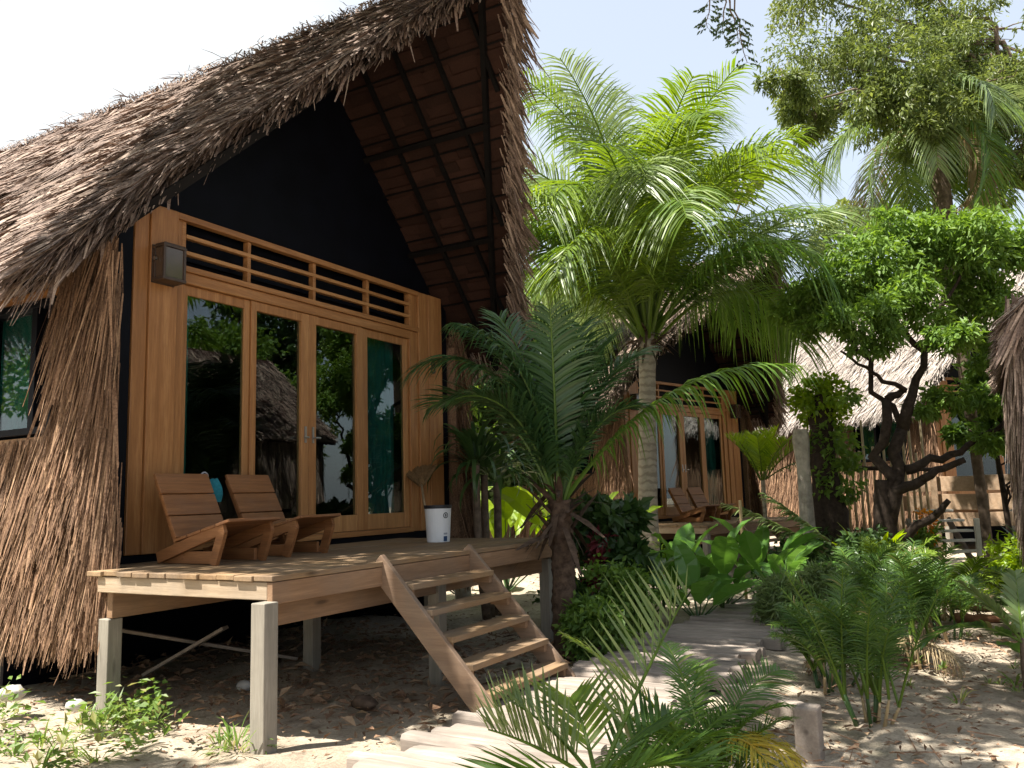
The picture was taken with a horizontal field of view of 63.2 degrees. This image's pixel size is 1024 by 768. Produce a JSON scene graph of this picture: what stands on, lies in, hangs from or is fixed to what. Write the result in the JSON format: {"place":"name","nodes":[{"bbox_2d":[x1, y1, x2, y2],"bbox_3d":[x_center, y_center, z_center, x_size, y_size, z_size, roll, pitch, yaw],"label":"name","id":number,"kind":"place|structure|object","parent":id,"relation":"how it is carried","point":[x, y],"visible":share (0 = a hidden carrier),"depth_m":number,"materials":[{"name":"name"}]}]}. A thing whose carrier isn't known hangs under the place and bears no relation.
{"place":"outdoors","nodes":[
{"label":"outdoors","id":0,"kind":"place"},
{"bbox_2d":[0,531,1023,767],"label":"ground","id":1,"kind":"structure","parent":0,"point":[1005,750],"depth_m":5.80,"materials":[{"name":"beige sand"}]},
{"bbox_2d":[0,684,27,701],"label":"stone","id":2,"kind":"object","parent":1,"relation":"on","point":[15,689],"visible":0.82,"depth_m":5.86,"materials":[{"name":"white stone"}]},
{"bbox_2d":[65,698,84,711],"bbox_3d":[-2.987,2.193,5.690,0.100,0.092,0.118,-9,-10,42],"label":"stone","id":3,"kind":"object","parent":1,"relation":"on","point":[75,708],"visible":0.69,"depth_m":5.66,"materials":[{"name":"white stone"}]},
{"bbox_2d":[0,674,189,767],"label":"ground cover","id":4,"kind":"object","parent":1,"relation":"on","point":[38,755],"visible":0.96,"depth_m":4.97,"materials":[{"name":"green plant"}]},
{"bbox_2d":[141,625,228,676],"bbox_3d":[-2.686,2.194,6.843,0.708,0.392,0.100,-3,-8,8],"label":"loose plank","id":5,"kind":"object","parent":1,"relation":"on","point":[185,650],"visible":1,"depth_m":6.80,"materials":[{"name":"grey wood"}]},
{"bbox_2d":[122,628,297,659],"bbox_3d":[-2.694,2.142,6.941,1.818,0.524,0.100,3,-9,-32],"label":"loose plank","id":6,"kind":"object","parent":1,"relation":"on","point":[180,639],"visible":0.64,"depth_m":6.92,"materials":[{"name":"grey wood"}]},
{"bbox_2d":[236,679,249,690],"bbox_3d":[-2.044,2.309,6.375,0.143,0.093,0.123,-2,-8,1],"label":"stone","id":7,"kind":"object","parent":1,"relation":"on","point":[244,684],"visible":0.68,"depth_m":6.33,"materials":[{"name":"grey stone"}]},
{"bbox_2d":[0,0,575,754],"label":"thatched bungalow","id":8,"kind":"object","parent":1,"relation":"on","point":[336,208],"visible":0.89,"depth_m":7.91,"materials":[{"name":"black paint"}]},
{"bbox_2d":[0,286,59,439],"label":"window","id":9,"kind":"structure","parent":8,"relation":"in","point":[17,341],"depth_m":7.13,"materials":[{"name":"black paint"}]},
{"bbox_2d":[151,241,186,287],"bbox_3d":[-2.829,-0.985,6.854,0.157,0.321,0.242,-6,-9,29],"label":"wall lamp","id":10,"kind":"object","parent":8,"relation":"attached to","point":[168,265],"visible":1,"depth_m":6.80,"materials":[{"name":"brown metal"}]},
{"bbox_2d":[201,472,222,501],"bbox_3d":[-2.526,0.853,6.891,0.124,0.251,0.253,-6,-9,29],"label":"teal bag","id":11,"kind":"object","parent":8,"relation":"hanging from","point":[217,488],"visible":0.27,"depth_m":6.95,"materials":[{"name":"teal fabric"}]},
{"bbox_2d":[180,285,249,541],"bbox_3d":[-2.624,0.272,7.329,0.043,2.199,0.756,-6,-9,29],"label":"door panel","id":12,"kind":"structure","parent":8,"relation":"in","point":[189,291],"depth_m":7.58,"materials":[{"name":"brown wood"}]},
{"bbox_2d":[153,473,280,565],"bbox_3d":[-2.257,1.012,6.319,0.873,0.690,0.500,-6,-9,29],"label":"wooden chair","id":13,"kind":"object","parent":8,"relation":"on","point":[196,497],"visible":0.99,"depth_m":6.32,"materials":[{"name":"brown wood"}]},
{"bbox_2d":[247,301,309,534],"bbox_3d":[-2.214,0.346,7.969,0.119,2.199,0.761,-6,-9,29],"label":"door panel","id":14,"kind":"structure","parent":8,"relation":"in","point":[302,319],"depth_m":8.17,"materials":[{"name":"brown wood"}]},
{"bbox_2d":[225,475,340,556],"bbox_3d":[-1.947,1.098,7.019,0.873,0.690,0.500,-5,-9,26],"label":"wooden chair","id":15,"kind":"object","parent":8,"relation":"on","point":[262,498],"visible":0.76,"depth_m":7.05,"materials":[{"name":"brown wood"}]},
{"bbox_2d":[308,315,362,533],"bbox_3d":[-1.818,0.427,8.659,0.119,2.199,0.831,-6,-9,29],"label":"door panel","id":16,"kind":"structure","parent":8,"relation":"in","point":[343,523],"depth_m":8.81,"materials":[{"name":"brown wood"}]},
{"bbox_2d":[362,328,409,529],"bbox_3d":[-1.437,0.515,9.400,0.043,2.199,0.836,-6,-9,29],"label":"door panel","id":17,"kind":"structure","parent":8,"relation":"in","point":[400,519],"depth_m":9.43,"materials":[{"name":"brown wood"}]},
{"bbox_2d":[406,464,436,512],"bbox_3d":[-0.882,1.271,9.163,0.406,0.834,1.312,1,-8,-19],"label":"broom","id":18,"kind":"object","parent":8,"relation":"on","point":[419,476],"visible":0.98,"depth_m":9.59,"materials":[{"name":"brown plant"}]},
{"bbox_2d":[429,361,435,376],"bbox_3d":[-0.968,-0.191,10.165,0.020,0.200,0.130,-6,-9,29],"label":"number sign","id":19,"kind":"object","parent":8,"relation":"attached to","point":[433,374],"visible":0.52,"depth_m":10.15,"materials":[{"name":"brown wood"}]},
{"bbox_2d":[424,505,451,542],"bbox_3d":[-0.733,1.384,8.269,0.277,0.361,0.277,-6,-9,29],"label":"paint bucket","id":20,"kind":"object","parent":8,"relation":"on","point":[438,521],"visible":1,"depth_m":8.16,"materials":[{"name":"white plastic"}]},
{"bbox_2d":[351,694,378,710],"bbox_3d":[-1.004,2.173,5.675,0.129,0.114,0.223,5,-10,-41],"label":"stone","id":21,"kind":"object","parent":1,"relation":"on","point":[364,702],"visible":0.94,"depth_m":5.63,"materials":[{"name":"stone"}]},
{"bbox_2d":[450,486,493,593],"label":"broadleaf plant","id":22,"kind":"object","parent":1,"relation":"on","point":[491,512],"visible":0.01,"depth_m":11.86,"materials":[{"name":"green plant"}]},
{"bbox_2d":[455,372,500,598],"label":"slender tree","id":23,"kind":"object","parent":1,"relation":"on","point":[461,593],"visible":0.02,"depth_m":11.55,"materials":[{"name":"green plant"}]},
{"bbox_2d":[427,419,554,619],"bbox_3d":[-0.296,1.656,10.256,1.782,2.439,2.221,-6,-9,29],"label":"strap leaf plant","id":24,"kind":"object","parent":1,"relation":"on","point":[479,452],"visible":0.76,"depth_m":10.03,"materials":[{"name":"green plant"}]},
{"bbox_2d":[0,584,1023,767],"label":"grass","id":25,"kind":"structure","parent":1,"relation":"on","point":[229,734],"depth_m":5.09,"materials":[{"name":"green plant"}]},
{"bbox_2d":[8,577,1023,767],"bbox_3d":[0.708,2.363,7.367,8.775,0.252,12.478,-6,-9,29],"label":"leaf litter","id":26,"kind":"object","parent":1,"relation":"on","point":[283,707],"visible":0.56,"depth_m":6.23,"materials":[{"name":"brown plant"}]},
{"bbox_2d":[488,499,547,591],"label":"broadleaf plant","id":27,"kind":"object","parent":1,"relation":"on","point":[511,516],"visible":0.23,"depth_m":12.24,"materials":[{"name":"green plant"}]},
{"bbox_2d":[468,324,583,537],"bbox_3d":[-0.847,1.222,16.635,3.307,5.328,4.113,-9,-11,44],"label":"broadleaf tree","id":28,"kind":"object","parent":1,"relation":"on","point":[507,482],"visible":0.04,"depth_m":16.57,"materials":[{"name":"plant"}]},
{"bbox_2d":[532,577,598,603],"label":"fine shrub","id":29,"kind":"object","parent":1,"relation":"on","point":[580,588],"visible":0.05,"depth_m":8.48,"materials":[{"name":"green plant"}]},
{"bbox_2d":[506,270,626,437],"bbox_3d":[0.382,0.844,18.514,5.089,6.499,3.862,-6,-9,29],"label":"broadleaf tree","id":30,"kind":"object","parent":1,"relation":"on","point":[614,343],"visible":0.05,"depth_m":17.50,"materials":[{"name":"green plant"}]},
{"bbox_2d":[501,486,662,576],"bbox_3d":[0.858,2.130,11.188,1.901,1.563,2.074,-5,-8,24],"label":"broadleaf plant","id":31,"kind":"object","parent":1,"relation":"on","point":[513,499],"visible":0.16,"depth_m":10.88,"materials":[{"name":"green plant"}]},
{"bbox_2d":[452,557,739,767],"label":"palm seedling","id":32,"kind":"object","parent":1,"relation":"on","point":[517,698],"visible":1,"depth_m":3.02,"materials":[{"name":"green plant"}]},
{"bbox_2d":[552,589,640,662],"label":"fine shrub","id":33,"kind":"object","parent":1,"relation":"on","point":[579,616],"visible":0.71,"depth_m":7.05,"materials":[{"name":"green plant"}]},
{"bbox_2d":[581,524,618,594],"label":"red shrub","id":34,"kind":"object","parent":1,"relation":"on","point":[594,548],"visible":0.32,"depth_m":9.08,"materials":[{"name":"green plant"}]},
{"bbox_2d":[542,488,659,594],"bbox_3d":[1.022,1.967,9.453,1.317,1.595,1.271,-3,-8,10],"label":"dark shrub","id":35,"kind":"object","parent":1,"relation":"on","point":[627,519],"visible":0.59,"depth_m":9.17,"materials":[{"name":"green plant"}]},
{"bbox_2d":[397,297,817,661],"bbox_3d":[0.860,0.836,7.727,3.810,3.393,1.479,-1,-8,-3],"label":"young palm","id":36,"kind":"object","parent":1,"relation":"on","point":[548,408],"visible":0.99,"depth_m":7.65,"materials":[{"name":"green plant"}]},
{"bbox_2d":[575,553,663,635],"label":"fine shrub","id":37,"kind":"object","parent":1,"relation":"on","point":[615,574],"visible":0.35,"depth_m":8.04,"materials":[{"name":"green plant"}]},
{"bbox_2d":[490,251,799,563],"bbox_3d":[2.376,0.919,19.491,6.681,6.932,9.899,6,-11,-45],"label":"thatched bungalow","id":38,"kind":"object","parent":1,"relation":"on","point":[709,458],"visible":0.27,"depth_m":18.63,"materials":[{"name":"black paint"}]},
{"bbox_2d":[576,425,595,472],"bbox_3d":[1.140,1.344,17.385,0.247,1.300,1.850,6,-11,-45],"label":"window","id":39,"kind":"structure","parent":38,"relation":"in","point":[582,464],"depth_m":16.91,"materials":[{"name":"black paint"}]},
{"bbox_2d":[630,393,638,409],"bbox_3d":[2.508,0.360,16.751,0.242,0.321,0.157,6,-11,-45],"label":"wall lamp","id":40,"kind":"object","parent":38,"relation":"attached to","point":[635,395],"visible":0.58,"depth_m":16.69,"materials":[{"name":"grey metal"}]},
{"bbox_2d":[656,410,664,515],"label":"door panel","id":41,"kind":"structure","parent":38,"relation":"in","point":[661,511],"depth_m":17.32,"materials":[{"name":"brown wood"}]},
{"bbox_2d":[659,410,684,515],"bbox_3d":[3.419,1.663,17.641,0.761,2.199,0.119,6,-11,-45],"label":"door panel","id":42,"kind":"structure","parent":38,"relation":"in","point":[668,510],"depth_m":17.79,"materials":[{"name":"brown wood"}]},
{"bbox_2d":[668,488,718,522],"bbox_3d":[3.573,2.382,16.427,0.873,0.690,0.500,-8,-10,39],"label":"wooden chair","id":43,"kind":"object","parent":38,"relation":"on","point":[687,512],"visible":1,"depth_m":16.38,"materials":[{"name":"brown wood"}]},
{"bbox_2d":[681,412,706,508],"bbox_3d":[3.986,1.721,18.203,0.831,2.199,0.119,6,-11,-45],"label":"door panel","id":44,"kind":"structure","parent":38,"relation":"in","point":[700,429],"depth_m":18.39,"materials":[{"name":"brown wood"}]},
{"bbox_2d":[686,487,735,520],"bbox_3d":[4.068,2.452,17.056,0.500,0.690,0.873,6,-11,-45],"label":"wooden chair","id":45,"kind":"object","parent":38,"relation":"on","point":[697,497],"visible":0.52,"depth_m":17.12,"materials":[{"name":"brown wood"}]},
{"bbox_2d":[702,414,726,511],"bbox_3d":[4.553,1.787,18.817,0.836,2.199,0.043,6,-11,-45],"label":"door panel","id":46,"kind":"structure","parent":38,"relation":"in","point":[718,417],"depth_m":19.00,"materials":[{"name":"brown wood"}]},
{"bbox_2d":[730,404,740,418],"bbox_3d":[5.213,0.641,19.427,0.242,0.321,0.157,6,-11,-45],"label":"wall lamp","id":47,"kind":"object","parent":38,"relation":"attached to","point":[736,410],"visible":0.92,"depth_m":19.37,"materials":[{"name":"brown metal"}]},
{"bbox_2d":[645,555,719,617],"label":"broadleaf plant","id":48,"kind":"object","parent":1,"relation":"on","point":[672,559],"visible":0.19,"depth_m":9.27,"materials":[{"name":"green plant"}]},
{"bbox_2d":[557,631,809,767],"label":"areca palm","id":49,"kind":"object","parent":1,"relation":"on","point":[748,743],"visible":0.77,"depth_m":3.50,"materials":[{"name":"green plant"}]},
{"bbox_2d":[647,523,739,609],"bbox_3d":[2.050,2.241,10.251,0.774,1.027,1.665,2,-9,-28],"label":"broadleaf plant","id":50,"kind":"object","parent":1,"relation":"on","point":[686,531],"visible":0.24,"depth_m":10.26,"materials":[{"name":"green plant"}]},
{"bbox_2d":[647,544,764,615],"bbox_3d":[2.132,2.175,9.025,1.372,0.826,1.100,1,-8,-17],"label":"broadleaf plant","id":51,"kind":"object","parent":1,"relation":"on","point":[722,589],"visible":0.66,"depth_m":9.18,"materials":[{"name":"green plant"}]},
{"bbox_2d":[657,519,769,607],"bbox_3d":[2.496,2.183,10.059,1.457,1.067,1.591,-3,-8,9],"label":"broadleaf plant","id":52,"kind":"object","parent":1,"relation":"on","point":[723,554],"visible":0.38,"depth_m":9.69,"materials":[{"name":"green plant"}]},
{"bbox_2d":[520,48,908,586],"bbox_3d":[2.452,-1.328,13.745,7.630,9.196,7.140,-6,-9,29],"label":"coconut palm","id":53,"kind":"object","parent":1,"relation":"on","point":[645,214],"visible":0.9,"depth_m":13.04,"materials":[{"name":"green plant"}]},
{"bbox_2d":[693,0,760,69],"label":"shade tree","id":54,"kind":"object","parent":1,"relation":"on","point":[719,26],"visible":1,"depth_m":5.60,"materials":[{"name":"green plant"}]},
{"bbox_2d":[711,150,785,260],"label":"broadleaf tree","id":55,"kind":"object","parent":1,"relation":"on","point":[755,182],"visible":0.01,"depth_m":30.80,"materials":[{"name":"green plant"}]},
{"bbox_2d":[695,516,843,595],"bbox_3d":[3.301,2.203,10.526,1.460,1.104,1.872,3,-9,-31],"label":"broadleaf plant","id":56,"kind":"object","parent":1,"relation":"on","point":[750,544],"visible":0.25,"depth_m":10.34,"materials":[{"name":"green plant"}]},
{"bbox_2d":[731,545,807,586],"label":"broadleaf plant","id":57,"kind":"object","parent":1,"relation":"on","point":[773,560],"visible":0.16,"depth_m":9.30,"materials":[{"name":"green plant"}]},
{"bbox_2d":[721,684,824,763],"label":"edge beam","id":58,"kind":"structure","parent":1,"relation":"on","point":[808,731],"depth_m":4.47,"materials":[{"name":"grey wood"}]},
{"bbox_2d":[720,492,842,598],"bbox_3d":[3.512,2.141,10.813,1.577,1.472,0.312,-2,-8,0],"label":"fallen frond","id":59,"kind":"object","parent":1,"relation":"on","point":[780,528],"visible":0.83,"depth_m":10.85,"materials":[{"name":"green plant"}]},
{"bbox_2d":[725,424,841,548],"bbox_3d":[5.142,2.040,15.152,2.350,2.733,1.303,-3,-8,9],"label":"palm","id":60,"kind":"object","parent":1,"relation":"on","point":[758,448],"visible":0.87,"depth_m":15.26,"materials":[{"name":"green plant"}]},
{"bbox_2d":[781,278,803,335],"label":"broadleaf tree","id":61,"kind":"object","parent":1,"relation":"on","point":[791,286],"depth_m":28.41,"materials":[{"name":"green plant"}]},
{"bbox_2d":[757,527,833,579],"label":"dark shrub","id":62,"kind":"object","parent":1,"relation":"on","point":[782,543],"visible":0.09,"depth_m":12.85,"materials":[{"name":"green plant"}]},
{"bbox_2d":[747,556,852,627],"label":"fern shrub","id":63,"kind":"object","parent":1,"relation":"on","point":[769,598],"visible":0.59,"depth_m":8.25,"materials":[{"name":"green plant"}]},
{"bbox_2d":[786,370,869,556],"bbox_3d":[5.146,1.529,13.330,1.268,3.528,1.351,-6,-9,29],"label":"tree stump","id":64,"kind":"object","parent":1,"relation":"on","point":[824,502],"visible":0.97,"depth_m":13.14,"materials":[{"name":"green plant"}]},
{"bbox_2d":[795,197,869,281],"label":"broadleaf tree","id":65,"kind":"object","parent":1,"relation":"on","point":[845,201],"visible":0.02,"depth_m":34.64,"materials":[{"name":"green plant"}]},
{"bbox_2d":[767,602,897,694],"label":"areca palm","id":66,"kind":"object","parent":1,"relation":"on","point":[818,658],"visible":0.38,"depth_m":5.99,"materials":[{"name":"green plant"}]},
{"bbox_2d":[777,523,899,587],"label":"dark shrub","id":67,"kind":"object","parent":1,"relation":"on","point":[848,541],"visible":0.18,"depth_m":10.71,"materials":[{"name":"green plant"}]},
{"bbox_2d":[766,599,910,686],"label":"areca palm","id":68,"kind":"object","parent":1,"relation":"on","point":[781,623],"visible":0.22,"depth_m":6.18,"materials":[{"name":"green plant"}]},
{"bbox_2d":[789,539,904,598],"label":"areca palm","id":69,"kind":"object","parent":1,"relation":"on","point":[879,554],"visible":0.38,"depth_m":8.44,"materials":[{"name":"green plant"}]},
{"bbox_2d":[775,563,948,727],"bbox_3d":[2.152,1.590,5.103,1.039,0.992,0.889,-6,-9,29],"label":"areca palm","id":70,"kind":"object","parent":1,"relation":"on","point":[844,617],"visible":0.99,"depth_m":5.08,"materials":[{"name":"green plant"}]},
{"bbox_2d":[810,419,932,554],"bbox_3d":[6.356,1.877,14.452,2.303,2.701,0.111,-2,-8,0],"label":"bamboo screen","id":71,"kind":"object","parent":1,"relation":"on","point":[873,468],"visible":0.22,"depth_m":14.46,"materials":[{"name":"brown plant"}]},
{"bbox_2d":[832,522,918,555],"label":"birds nest fern","id":72,"kind":"object","parent":1,"relation":"on","point":[896,536],"visible":0.09,"depth_m":10.94,"materials":[{"name":"green plant"}]},
{"bbox_2d":[819,573,933,646],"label":"areca palm","id":73,"kind":"object","parent":1,"relation":"on","point":[866,581],"visible":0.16,"depth_m":7.44,"materials":[{"name":"green plant"}]},
{"bbox_2d":[842,202,914,309],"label":"broadleaf tree","id":74,"kind":"object","parent":1,"relation":"on","point":[867,229],"visible":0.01,"depth_m":31.16,"materials":[{"name":"green plant"}]},
{"bbox_2d":[750,0,1023,211],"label":"feathery tree","id":75,"kind":"object","parent":1,"relation":"on","point":[882,91],"visible":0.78,"depth_m":14.85,"materials":[{"name":"green plant"}]},
{"bbox_2d":[755,269,1023,549],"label":"thatched bungalow","id":76,"kind":"object","parent":1,"relation":"on","point":[902,366],"visible":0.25,"depth_m":20.99,"materials":[{"name":"beige plant"}]},
{"bbox_2d":[852,415,909,461],"bbox_3d":[9.203,1.360,20.614,0.247,1.300,1.850,1,-8,-21],"label":"window","id":77,"kind":"structure","parent":76,"relation":"in","point":[870,436],"depth_m":21.03,"materials":[{"name":"black paint"}]},
{"bbox_2d":[949,407,975,493],"bbox_3d":[10.688,1.545,19.708,0.756,2.199,0.043,1,-8,-21],"label":"door panel","id":78,"kind":"structure","parent":76,"relation":"in","point":[959,492],"depth_m":19.53,"materials":[{"name":"brown wood"}]},
{"bbox_2d":[987,457,1000,492],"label":"door panel","id":79,"kind":"structure","parent":76,"relation":"in","point":[988,491],"depth_m":19.84,"materials":[{"name":"brown wood"}]},
{"bbox_2d":[1000,455,1012,492],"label":"door panel","id":80,"kind":"structure","parent":76,"relation":"in","point":[1002,458],"depth_m":20.06,"materials":[{"name":"brown wood"}]},
{"bbox_2d":[839,534,939,582],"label":"shrub","id":81,"kind":"object","parent":1,"relation":"on","point":[872,548],"visible":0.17,"depth_m":9.56,"materials":[{"name":"green plant"}]},
{"bbox_2d":[763,195,1023,550],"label":"spreading tree","id":82,"kind":"object","parent":1,"relation":"on","point":[972,241],"visible":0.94,"depth_m":12.01,"materials":[{"name":"green plant"}]},
{"bbox_2d":[836,537,988,679],"bbox_3d":[3.235,1.851,6.742,0.947,1.174,0.970,0,-8,-11],"label":"areca palm","id":83,"kind":"object","parent":1,"relation":"on","point":[916,577],"visible":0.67,"depth_m":6.66,"materials":[{"name":"green plant"}]},
{"bbox_2d":[806,73,1023,567],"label":"coconut palm","id":84,"kind":"object","parent":1,"relation":"on","point":[938,176],"visible":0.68,"depth_m":13.79,"materials":[{"name":"green plant"}]},
{"bbox_2d":[906,508,951,568],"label":"shrub","id":85,"kind":"object","parent":1,"relation":"on","point":[923,534],"visible":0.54,"depth_m":12.24,"materials":[{"name":"green plant"}]},
{"bbox_2d":[881,552,1003,624],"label":"areca palm","id":86,"kind":"object","parent":1,"relation":"on","point":[975,567],"visible":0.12,"depth_m":8.59,"materials":[{"name":"green plant"}]},
{"bbox_2d":[905,509,984,573],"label":"wooden steps","id":87,"kind":"structure","parent":1,"relation":"on","point":[959,539],"depth_m":12.72,"materials":[{"name":"grey wood"}]},
{"bbox_2d":[898,474,1015,565],"bbox_3d":[8.372,2.435,15.071,0.151,1.841,2.674,6,-11,-45],"label":"board fence","id":88,"kind":"object","parent":1,"relation":"on","point":[955,483],"visible":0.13,"depth_m":15.30,"materials":[{"name":"brown wood"}]},
{"bbox_2d":[919,559,999,641],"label":"areca palm","id":89,"kind":"object","parent":1,"relation":"on","point":[960,605],"visible":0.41,"depth_m":7.67,"materials":[{"name":"green plant"}]},
{"bbox_2d":[898,217,1023,473],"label":"broadleaf tree","id":90,"kind":"object","parent":1,"relation":"on","point":[938,277],"visible":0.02,"depth_m":22.46,"materials":[{"name":"green plant"}]},
{"bbox_2d":[935,573,986,602],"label":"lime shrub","id":91,"kind":"object","parent":1,"relation":"on","point":[958,589],"visible":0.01,"depth_m":10.12,"materials":[{"name":"green plant"}]},
{"bbox_2d":[914,568,1023,689],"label":"fan palm sapling","id":92,"kind":"object","parent":1,"relation":"on","point":[1014,582],"visible":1,"depth_m":5.76,"materials":[{"name":"green plant"}]},
{"bbox_2d":[950,600,996,611],"bbox_3d":[4.800,2.296,8.618,0.473,0.130,0.126,-3,-8,11],"label":"fallen log","id":93,"kind":"object","parent":1,"relation":"on","point":[978,610],"visible":0.22,"depth_m":8.59,"materials":[{"name":"brown wood"}]},
{"bbox_2d":[936,354,1013,545],"bbox_3d":[7.609,1.187,13.001,1.046,3.716,2.107,-1,-8,-6],"label":"slender tree","id":94,"kind":"object","parent":1,"relation":"on","point":[953,433],"visible":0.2,"depth_m":13.23,"materials":[{"name":"green plant"}]},
{"bbox_2d":[954,612,1004,622],"bbox_3d":[4.764,2.375,8.459,0.481,0.114,0.106,-4,-8,13],"label":"fallen log","id":95,"kind":"object","parent":1,"relation":"on","point":[990,618],"visible":0.6,"depth_m":8.43,"materials":[{"name":"brown wood"}]},
{"bbox_2d":[969,565,1018,612],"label":"areca palm","id":96,"kind":"object","parent":1,"relation":"on","point":[1000,601],"visible":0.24,"depth_m":8.43,"materials":[{"name":"green plant"}]},
{"bbox_2d":[982,523,1015,551],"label":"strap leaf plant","id":97,"kind":"object","parent":1,"relation":"on","point":[1008,532],"visible":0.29,"depth_m":11.64,"materials":[{"name":"green plant"}]},
{"bbox_2d":[979,530,1023,594],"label":"lime shrub","id":98,"kind":"object","parent":1,"relation":"on","point":[1009,559],"visible":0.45,"depth_m":10.97,"materials":[{"name":"green plant"}]},
{"bbox_2d":[985,286,1023,568],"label":"thatched hut","id":99,"kind":"object","parent":1,"relation":"on","point":[1006,366],"visible":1,"depth_m":6.89,"materials":[{"name":"brown plant"}]},
{"bbox_2d":[996,601,1023,652],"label":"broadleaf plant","id":100,"kind":"object","parent":1,"relation":"on","point":[1015,647],"visible":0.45,"depth_m":5.80,"materials":[{"name":"green plant"}]},
{"bbox_2d":[0,0,1023,294],"label":"sky","id":101,"kind":"structure","parent":0,"point":[57,56],"materials":[{"name":"white"}]},
{"bbox_2d":[346,580,799,767],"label":"path","id":102,"kind":"structure","parent":0,"point":[727,637],"depth_m":5.65,"materials":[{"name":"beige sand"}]},
{"bbox_2d":[650,533,665,608],"bbox_3d":[1.873,2.336,10.373,0.407,0.964,0.372,-3,-8,10],"label":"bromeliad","id":103,"kind":"object","parent":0,"point":[661,577],"visible":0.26,"depth_m":10.40,"materials":[{"name":"green plant"}]}
]}

